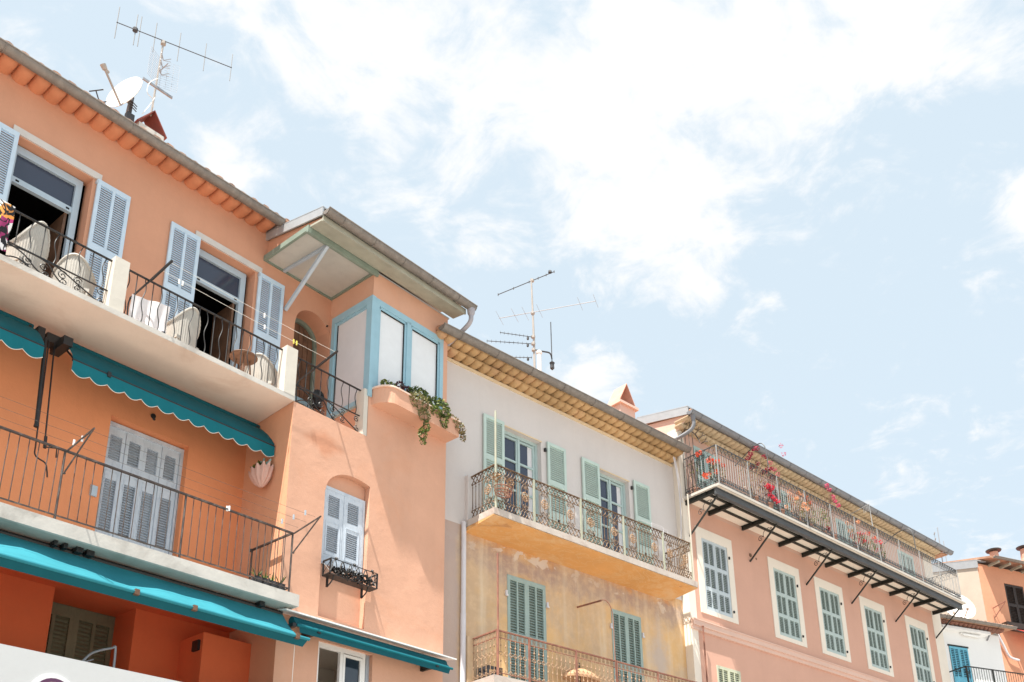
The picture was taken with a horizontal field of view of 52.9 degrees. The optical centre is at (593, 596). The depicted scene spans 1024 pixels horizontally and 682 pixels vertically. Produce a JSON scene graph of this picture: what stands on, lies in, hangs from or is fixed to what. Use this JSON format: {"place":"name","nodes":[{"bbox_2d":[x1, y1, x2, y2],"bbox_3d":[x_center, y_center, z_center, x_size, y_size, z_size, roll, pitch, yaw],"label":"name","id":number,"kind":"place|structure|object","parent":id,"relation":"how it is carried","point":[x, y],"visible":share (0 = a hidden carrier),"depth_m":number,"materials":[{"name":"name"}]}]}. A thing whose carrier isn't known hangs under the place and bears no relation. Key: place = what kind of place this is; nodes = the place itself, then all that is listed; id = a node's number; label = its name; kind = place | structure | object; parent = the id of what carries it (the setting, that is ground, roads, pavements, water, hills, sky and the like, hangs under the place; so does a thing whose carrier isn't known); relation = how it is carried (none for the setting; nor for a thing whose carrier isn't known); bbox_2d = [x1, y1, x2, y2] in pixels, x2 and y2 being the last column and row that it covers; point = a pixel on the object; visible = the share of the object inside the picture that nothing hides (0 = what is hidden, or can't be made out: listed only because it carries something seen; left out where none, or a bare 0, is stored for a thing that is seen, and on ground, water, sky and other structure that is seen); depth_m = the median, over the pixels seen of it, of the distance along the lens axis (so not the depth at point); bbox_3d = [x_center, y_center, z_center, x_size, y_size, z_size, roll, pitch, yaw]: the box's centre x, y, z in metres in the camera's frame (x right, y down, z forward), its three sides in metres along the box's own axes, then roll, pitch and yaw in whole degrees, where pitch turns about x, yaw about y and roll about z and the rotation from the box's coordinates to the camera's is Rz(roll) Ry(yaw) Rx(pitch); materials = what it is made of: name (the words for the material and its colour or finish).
{"place":"outdoors","nodes":[
{"label":"outdoors","id":0,"kind":"place"},
{"bbox_2d":[478,665,502,678],"bbox_3d":[-1.930,1.483,18.975,0.330,0.300,0.350,-21,-27,40],"label":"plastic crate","id":1,"kind":"object","parent":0,"point":[482,670],"visible":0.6,"depth_m":18.89,"materials":[{"name":"plastic"}]},
{"bbox_2d":[0,0,1023,563],"label":"sky","id":2,"kind":"structure","parent":0,"point":[798,225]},
{"bbox_2d":[608,383,965,681],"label":"pink house","id":3,"kind":"structure","parent":0,"point":[776,595],"depth_m":27.78,"materials":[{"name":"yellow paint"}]},
{"bbox_2d":[689,450,710,491],"bbox_3d":[2.588,-3.083,25.342,0.446,1.183,0.718,3,-21,-14],"label":"potted plant","id":4,"kind":"object","parent":3,"relation":"on","point":[697,470],"visible":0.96,"depth_m":25.43,"materials":[{"name":"red plant"}]},
{"bbox_2d":[693,445,719,487],"bbox_3d":[2.926,-2.967,26.430,0.076,1.700,1.040,-21,-27,40],"label":"window","id":5,"kind":"structure","parent":3,"relation":"in","point":[704,467],"depth_m":26.46,"materials":[{"name":"blue paint"}]},
{"bbox_2d":[707,457,725,483],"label":"potted plant","id":6,"kind":"object","parent":3,"relation":"on","point":[713,466],"visible":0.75,"depth_m":25.23,"materials":[{"name":"pink plant"}]},
{"bbox_2d":[694,525,738,624],"bbox_3d":[3.044,-0.521,25.496,0.130,2.280,1.470,-21,-27,40],"label":"window","id":7,"kind":"structure","parent":3,"relation":"in","point":[717,589],"depth_m":25.50,"materials":[{"name":"grey paint"}]},
{"bbox_2d":[716,665,740,681],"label":"window","id":8,"kind":"structure","parent":3,"relation":"in","point":[724,674],"depth_m":24.68,"materials":[{"name":"beige wood"}]},
{"bbox_2d":[737,446,774,500],"bbox_3d":[4.202,-3.083,26.373,0.570,1.782,1.494,-21,-27,40],"label":"potted plant","id":9,"kind":"object","parent":3,"relation":"on","point":[756,464],"visible":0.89,"depth_m":26.26,"materials":[{"name":"red plant"}]},
{"bbox_2d":[758,476,780,508],"bbox_3d":[4.496,-2.617,26.449,0.411,0.940,0.683,-21,-27,40],"label":"potted plant","id":10,"kind":"object","parent":3,"relation":"on","point":[769,488],"visible":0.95,"depth_m":26.38,"materials":[{"name":"red plant"}]},
{"bbox_2d":[768,443,785,513],"bbox_3d":[4.868,-3.101,27.096,0.278,2.271,0.851,-21,-27,40],"label":"potted plant","id":11,"kind":"object","parent":3,"relation":"on","point":[782,510],"visible":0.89,"depth_m":26.97,"materials":[{"name":"red plant"}]},
{"bbox_2d":[768,483,789,514],"bbox_3d":[5.212,-2.238,28.626,0.076,1.700,1.040,-21,-27,40],"label":"window","id":12,"kind":"structure","parent":3,"relation":"in","point":[783,494],"depth_m":28.95,"materials":[{"name":"blue paint"}]},
{"bbox_2d":[767,556,807,647],"bbox_3d":[5.189,0.163,27.557,0.130,2.280,1.470,-21,-27,40],"label":"window","id":13,"kind":"structure","parent":3,"relation":"in","point":[784,580],"depth_m":27.57,"materials":[{"name":"grey paint"}]},
{"bbox_2d":[784,490,809,520],"bbox_3d":[5.433,-2.349,27.429,0.732,1.055,0.543,6,-22,-21],"label":"potted plant","id":14,"kind":"object","parent":3,"relation":"on","point":[792,502],"visible":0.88,"depth_m":27.38,"materials":[{"name":"orange plant"}]},
{"bbox_2d":[799,496,815,526],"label":"potted plant","id":15,"kind":"object","parent":3,"relation":"on","point":[808,515],"visible":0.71,"depth_m":27.77,"materials":[{"name":"orange plant"}]},
{"bbox_2d":[812,505,829,532],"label":"potted plant","id":16,"kind":"object","parent":3,"relation":"on","point":[822,521],"visible":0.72,"depth_m":28.20,"materials":[{"name":"green plant"}]},
{"bbox_2d":[822,483,840,538],"bbox_3d":[6.718,-2.272,28.775,0.255,1.818,0.764,-21,-27,40],"label":"potted plant","id":17,"kind":"object","parent":3,"relation":"on","point":[830,500],"visible":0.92,"depth_m":28.86,"materials":[{"name":"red plant"}]},
{"bbox_2d":[813,576,851,662],"bbox_3d":[6.754,0.663,29.065,0.130,2.280,1.470,-21,-27,40],"label":"window","id":18,"kind":"structure","parent":3,"relation":"in","point":[829,597],"depth_m":29.08,"materials":[{"name":"grey paint"}]},
{"bbox_2d":[836,518,853,545],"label":"window","id":19,"kind":"structure","parent":3,"relation":"in","point":[842,522],"depth_m":31.06,"materials":[{"name":"blue paint"}]},
{"bbox_2d":[845,517,859,547],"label":"potted plant","id":20,"kind":"object","parent":3,"relation":"on","point":[849,529],"visible":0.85,"depth_m":29.39,"materials":[{"name":"green plant"}]},
{"bbox_2d":[850,531,865,550],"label":"potted plant","id":21,"kind":"object","parent":3,"relation":"on","point":[861,536],"visible":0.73,"depth_m":29.64,"materials":[{"name":"red plant"}]},
{"bbox_2d":[864,531,876,555],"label":"potted plant","id":22,"kind":"object","parent":3,"relation":"on","point":[871,539],"visible":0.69,"depth_m":29.95,"materials":[{"name":"red plant"}]},
{"bbox_2d":[858,595,893,676],"bbox_3d":[8.453,1.206,30.701,0.130,2.280,1.470,-21,-27,40],"label":"window","id":23,"kind":"structure","parent":3,"relation":"in","point":[877,646],"depth_m":30.72,"materials":[{"name":"grey paint"}]},
{"bbox_2d":[873,539,885,560],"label":"potted plant","id":24,"kind":"object","parent":3,"relation":"on","point":[880,548],"visible":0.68,"depth_m":30.33,"materials":[{"name":"red plant"}]},
{"bbox_2d":[897,549,915,576],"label":"window","id":25,"kind":"structure","parent":3,"relation":"in","point":[912,568],"depth_m":33.72,"materials":[{"name":"blue paint"}]},
{"bbox_2d":[904,615,935,681],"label":"window","id":26,"kind":"structure","parent":3,"relation":"in","point":[917,631],"depth_m":32.61,"materials":[{"name":"grey paint"}]},
{"bbox_2d":[932,545,1023,681],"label":"house","id":27,"kind":"structure","parent":0,"point":[992,587],"depth_m":38.73,"materials":[{"name":"paint"}]},
{"bbox_2d":[934,527,946,571],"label":"tv aerial","id":28,"kind":"object","parent":27,"relation":"attached to","point":[939,542],"visible":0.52,"depth_m":41.14,"materials":[{"name":"metal"}]},
{"bbox_2d":[1002,621,1023,632],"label":"awning","id":29,"kind":"object","parent":27,"relation":"attached to","point":[1020,628],"visible":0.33,"depth_m":38.08,"materials":[{"name":"red fabric"}]},
{"bbox_2d":[1004,584,1023,623],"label":"window","id":30,"kind":"structure","parent":27,"relation":"in","point":[1014,594],"depth_m":39.03,"materials":[{"name":"wood"}]},
{"bbox_2d":[940,613,1023,681],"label":"white house","id":31,"kind":"structure","parent":0,"point":[974,658],"depth_m":35.35,"materials":[{"name":"paint"}]},
{"bbox_2d":[947,644,972,681],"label":"window","id":32,"kind":"structure","parent":31,"relation":"in","point":[959,656],"depth_m":34.95,"materials":[{"name":"blue wood"}]},
{"bbox_2d":[946,593,975,617],"bbox_3d":[13.120,0.498,36.860,1.001,1.581,1.111,-15,-24,31],"label":"satellite dish","id":33,"kind":"object","parent":31,"relation":"attached to","point":[969,610],"visible":0.49,"depth_m":36.89,"materials":[{"name":"white metal"}]},
{"bbox_2d":[941,623,990,640],"bbox_3d":[12.833,1.217,35.426,2.320,0.363,0.240,8,-23,-27],"label":"awning","id":34,"kind":"object","parent":31,"relation":"attached to","point":[969,630],"visible":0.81,"depth_m":35.40,"materials":[{"name":"white fabric"}]},
{"bbox_3d":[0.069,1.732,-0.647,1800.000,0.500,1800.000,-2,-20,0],"label":"street","id":35,"kind":"structure","parent":0,"visible":0},
{"bbox_2d":[0,644,178,681],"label":"terrace parapet","id":36,"kind":"structure","parent":35,"relation":"on","point":[17,664],"depth_m":12.04,"materials":[{"name":"white paint"}]},
{"bbox_2d":[82,645,116,667],"bbox_3d":[-6.506,0.864,13.294,0.076,0.582,0.586,-17,-25,34],"label":"grab rail","id":37,"kind":"object","parent":36,"relation":"on","point":[114,647],"visible":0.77,"depth_m":13.47,"materials":[{"name":"metal"}]},
{"bbox_2d":[0,37,477,681],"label":"orange house","id":38,"kind":"structure","parent":35,"relation":"on","point":[124,207],"depth_m":16.72,"materials":[{"name":"paint"}]},
{"bbox_2d":[0,199,15,251],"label":"beach towel","id":39,"kind":"object","parent":38,"relation":"hanging from","point":[7,211],"visible":1,"depth_m":13.81,"materials":[{"name":"multicoloured fabric"}]},
{"bbox_2d":[0,310,44,357],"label":"awning","id":40,"kind":"object","parent":38,"relation":"attached to","point":[16,333],"visible":1,"depth_m":14.02,"materials":[{"name":"teal fabric"}]},
{"bbox_2d":[6,221,49,272],"bbox_3d":[-8.043,-4.774,14.471,0.556,1.093,0.612,-8,-21,16],"label":"armchair","id":41,"kind":"object","parent":38,"relation":"on","point":[37,231],"visible":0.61,"depth_m":14.37,"materials":[{"name":"white wicker"}]},
{"bbox_2d":[51,253,96,297],"bbox_3d":[-7.612,-4.491,14.963,0.612,0.875,0.555,7,-22,-23],"label":"armchair","id":42,"kind":"object","parent":38,"relation":"on","point":[72,266],"visible":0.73,"depth_m":14.84,"materials":[{"name":"white plastic"}]},
{"bbox_2d":[45,602,115,665],"bbox_3d":[-7.641,1.262,14.755,0.126,2.330,1.200,-17,-25,34],"label":"recess window","id":43,"kind":"structure","parent":38,"relation":"in","point":[73,632],"depth_m":15.09,"materials":[{"name":"brown paint"}]},
{"bbox_2d":[89,89,106,102],"bbox_3d":[-8.837,-8.339,18.184,0.199,1.594,0.371,-17,-25,34],"label":"tv aerial","id":44,"kind":"object","parent":38,"relation":"attached to","point":[97,93],"visible":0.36,"depth_m":18.37,"materials":[{"name":"metal"}]},
{"bbox_2d":[100,63,142,111],"bbox_3d":[-8.737,-8.664,18.501,0.736,2.221,0.684,17,-28,-41],"label":"satellite dish","id":45,"kind":"object","parent":38,"relation":"attached to","point":[124,92],"visible":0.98,"depth_m":18.88,"materials":[{"name":"white metal"}]},
{"bbox_2d":[124,97,136,121],"bbox_3d":[-8.500,-8.351,18.654,0.112,1.921,0.207,-17,-25,34],"label":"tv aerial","id":46,"kind":"object","parent":38,"relation":"attached to","point":[129,115],"visible":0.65,"depth_m":18.85,"materials":[{"name":"metal"}]},
{"bbox_2d":[95,421,183,554],"bbox_3d":[-7.097,-1.266,15.823,0.130,2.770,1.310,-17,-25,34],"label":"shuttered door","id":47,"kind":"structure","parent":38,"relation":"in","point":[118,432],"depth_m":15.99,"materials":[{"name":"grey paint"}]},
{"bbox_2d":[129,294,169,331],"bbox_3d":[-6.758,-4.214,15.553,0.154,0.765,0.647,-17,-25,34],"label":"bed sheet","id":48,"kind":"object","parent":38,"relation":"on","point":[153,321],"visible":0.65,"depth_m":15.57,"materials":[{"name":"white fabric"}]},
{"bbox_2d":[126,260,172,314],"bbox_3d":[-6.670,-4.457,15.339,0.963,0.976,0.050,-14,-23,28],"label":"line bracket","id":49,"kind":"object","parent":38,"relation":"attached to","point":[160,271],"visible":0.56,"depth_m":15.44,"materials":[{"name":"black metal"}]},
{"bbox_2d":[164,263,334,357],"bbox_3d":[-5.457,-4.511,16.478,0.216,0.130,3.110,-17,-25,34],"label":"clothes line","id":50,"kind":"object","parent":49,"relation":"attached to","point":[179,280],"visible":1,"depth_m":16.50,"materials":[{"name":"white fabric"}]},
{"bbox_2d":[0,529,309,678],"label":"awning","id":51,"kind":"object","parent":38,"relation":"attached to","point":[77,566],"visible":1,"depth_m":13.47,"materials":[{"name":"teal fabric"}]},
{"bbox_2d":[1,396,314,525],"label":"clothes line","id":52,"kind":"object","parent":38,"relation":"attached to","point":[281,521],"visible":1,"depth_m":13.95,"materials":[{"name":"white fabric"}]},
{"bbox_2d":[49,342,274,456],"bbox_3d":[-6.657,-2.990,16.035,0.868,0.842,3.385,-17,-25,34],"label":"awning","id":53,"kind":"object","parent":38,"relation":"attached to","point":[115,376],"visible":0.99,"depth_m":15.70,"materials":[{"name":"teal fabric"}]},
{"bbox_2d":[33,326,73,476],"bbox_3d":[-7.691,-2.750,14.402,0.420,2.202,0.550,-17,-25,34],"label":"awning crank","id":54,"kind":"object","parent":53,"relation":"attached to","point":[57,346],"visible":0.91,"depth_m":14.55,"materials":[{"name":"black metal"}]},
{"bbox_2d":[114,7,232,115],"bbox_3d":[-8.104,-9.987,19.663,2.132,2.462,0.396,10,-24,-29],"label":"tv aerial","id":55,"kind":"object","parent":38,"relation":"attached to","point":[163,42],"visible":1,"depth_m":19.61,"materials":[{"name":"paint"}]},
{"bbox_2d":[165,307,200,349],"bbox_3d":[-6.567,-4.098,16.261,0.556,0.971,0.612,-11,-22,21],"label":"armchair","id":56,"kind":"object","parent":38,"relation":"on","point":[188,313],"visible":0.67,"depth_m":16.12,"materials":[{"name":"white plastic"}]},
{"bbox_2d":[229,349,257,374],"bbox_3d":[-5.816,-3.691,16.937,0.453,0.627,0.460,-17,-25,34],"label":"side table","id":57,"kind":"object","parent":38,"relation":"on","point":[251,355],"visible":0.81,"depth_m":17.00,"materials":[{"name":"brown wood"}]},
{"bbox_2d":[248,458,272,487],"bbox_3d":[-5.485,-2.029,16.875,0.491,0.553,0.328,-17,-25,34],"label":"shell planter","id":58,"kind":"object","parent":38,"relation":"attached to","point":[260,474],"visible":1,"depth_m":16.74,"materials":[{"name":"pink ceramic"}]},
{"bbox_2d":[244,353,277,387],"bbox_3d":[-5.673,-3.630,17.474,0.612,0.875,0.556,-2,-20,-2],"label":"armchair","id":59,"kind":"object","parent":38,"relation":"on","point":[264,365],"visible":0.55,"depth_m":17.34,"materials":[{"name":"white plastic"}]},
{"bbox_2d":[251,568,285,589],"bbox_3d":[-4.905,-0.228,15.432,0.162,0.309,0.607,-17,-25,34],"label":"cactus trough","id":60,"kind":"object","parent":38,"relation":"on","point":[266,579],"visible":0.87,"depth_m":15.40,"materials":[{"name":"plastic"}]},
{"bbox_2d":[293,318,316,409],"bbox_3d":[-5.663,-3.994,19.413,0.110,2.920,0.790,-17,-25,34],"label":"arched door","id":61,"kind":"structure","parent":38,"relation":"in","point":[304,330],"depth_m":19.79,"materials":[{"name":"orange paint"}]},
{"bbox_2d":[295,350,337,400],"bbox_3d":[-4.787,-3.666,17.658,0.963,0.976,0.050,-14,-23,28],"label":"line bracket","id":62,"kind":"object","parent":38,"relation":"attached to","point":[324,361],"visible":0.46,"depth_m":17.77,"materials":[{"name":"black metal"}]},
{"bbox_2d":[321,486,364,575],"bbox_3d":[-4.269,-1.109,17.363,0.049,1.420,0.910,-17,-25,34],"label":"window","id":63,"kind":"structure","parent":38,"relation":"in","point":[344,513],"depth_m":17.39,"materials":[{"name":"grey paint"}]},
{"bbox_2d":[316,641,369,681],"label":"sliding window","id":64,"kind":"structure","parent":38,"relation":"in","point":[353,666],"depth_m":16.72,"materials":[{"name":"white paint"}]},
{"bbox_2d":[277,608,456,673],"bbox_3d":[-3.642,0.798,16.866,0.417,0.415,3.620,-17,-25,34],"label":"awning","id":65,"kind":"object","parent":38,"relation":"attached to","point":[309,626],"visible":0.87,"depth_m":16.63,"materials":[{"name":"teal fabric"}]},
{"bbox_2d":[326,295,443,418],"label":"window","id":66,"kind":"structure","parent":38,"relation":"in","point":[374,341],"depth_m":19.43,"materials":[{"name":"white glass"}]},
{"bbox_2d":[380,379,395,385],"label":"ledge plant","id":67,"kind":"object","parent":38,"relation":"on","point":[385,381],"visible":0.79,"depth_m":18.60,"materials":[{"name":"green plant"}]},
{"bbox_2d":[395,380,411,392],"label":"ledge plant","id":68,"kind":"object","parent":38,"relation":"on","point":[403,386],"visible":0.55,"depth_m":18.98,"materials":[{"name":"red plant"}]},
{"bbox_2d":[409,391,430,444],"bbox_3d":[-3.245,-3.292,18.930,0.318,1.108,0.527,-17,-25,34],"label":"ledge plant","id":69,"kind":"object","parent":38,"relation":"on","point":[422,410],"visible":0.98,"depth_m":18.95,"materials":[{"name":"green plant"}]},
{"bbox_2d":[405,386,450,428],"bbox_3d":[-3.110,-3.556,19.390,1.042,0.716,0.414,17,-28,-42],"label":"ledge plant","id":70,"kind":"object","parent":38,"relation":"on","point":[439,403],"visible":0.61,"depth_m":19.39,"materials":[{"name":"green plant"}]},
{"bbox_2d":[449,414,465,441],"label":"ledge plant","id":71,"kind":"object","parent":38,"relation":"on","point":[462,432],"visible":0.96,"depth_m":19.78,"materials":[{"name":"green plant"}]},
{"bbox_2d":[436,322,697,681],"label":"ochre house","id":72,"kind":"structure","parent":35,"relation":"on","point":[561,560],"depth_m":21.77,"materials":[{"name":"paint"}]},
{"bbox_2d":[490,472,513,497],"bbox_3d":[-1.744,-2.139,19.719,0.296,0.459,0.610,-21,-27,40],"label":"wire basket","id":73,"kind":"object","parent":72,"relation":"attached to","point":[496,490],"visible":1,"depth_m":19.64,"materials":[{"name":"metal"}]},
{"bbox_2d":[504,425,541,522],"bbox_3d":[-1.664,-2.276,21.752,0.512,2.800,1.280,-21,-27,40],"label":"glazed door","id":74,"kind":"structure","parent":72,"relation":"in","point":[520,453],"depth_m":21.94,"materials":[{"name":"white glass"}]},
{"bbox_2d":[505,574,549,681],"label":"window","id":75,"kind":"structure","parent":72,"relation":"in","point":[527,604],"depth_m":20.55,"materials":[{"name":"green paint"}]},
{"bbox_2d":[491,270,597,369],"bbox_3d":[-1.215,-6.249,25.578,2.755,4.080,0.974,-6,-21,9],"label":"tv aerial","id":76,"kind":"object","parent":72,"relation":"on","point":[532,312],"visible":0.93,"depth_m":25.74,"materials":[{"name":"paint"}]},
{"bbox_2d":[563,663,599,681],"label":"parasol","id":77,"kind":"object","parent":72,"relation":"on","point":[590,679],"visible":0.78,"depth_m":20.61,"materials":[{"name":"beige fabric"}]},
{"bbox_2d":[600,468,628,555],"bbox_3d":[0.329,-1.639,23.673,0.512,2.800,1.240,-21,-27,40],"label":"glazed door","id":78,"kind":"structure","parent":72,"relation":"in","point":[613,498],"depth_m":23.86,"materials":[{"name":"white glass"}]},
{"bbox_2d":[610,609,644,681],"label":"window","id":79,"kind":"structure","parent":72,"relation":"in","point":[628,635],"depth_m":22.64,"materials":[{"name":"grey paint"}]}
]}

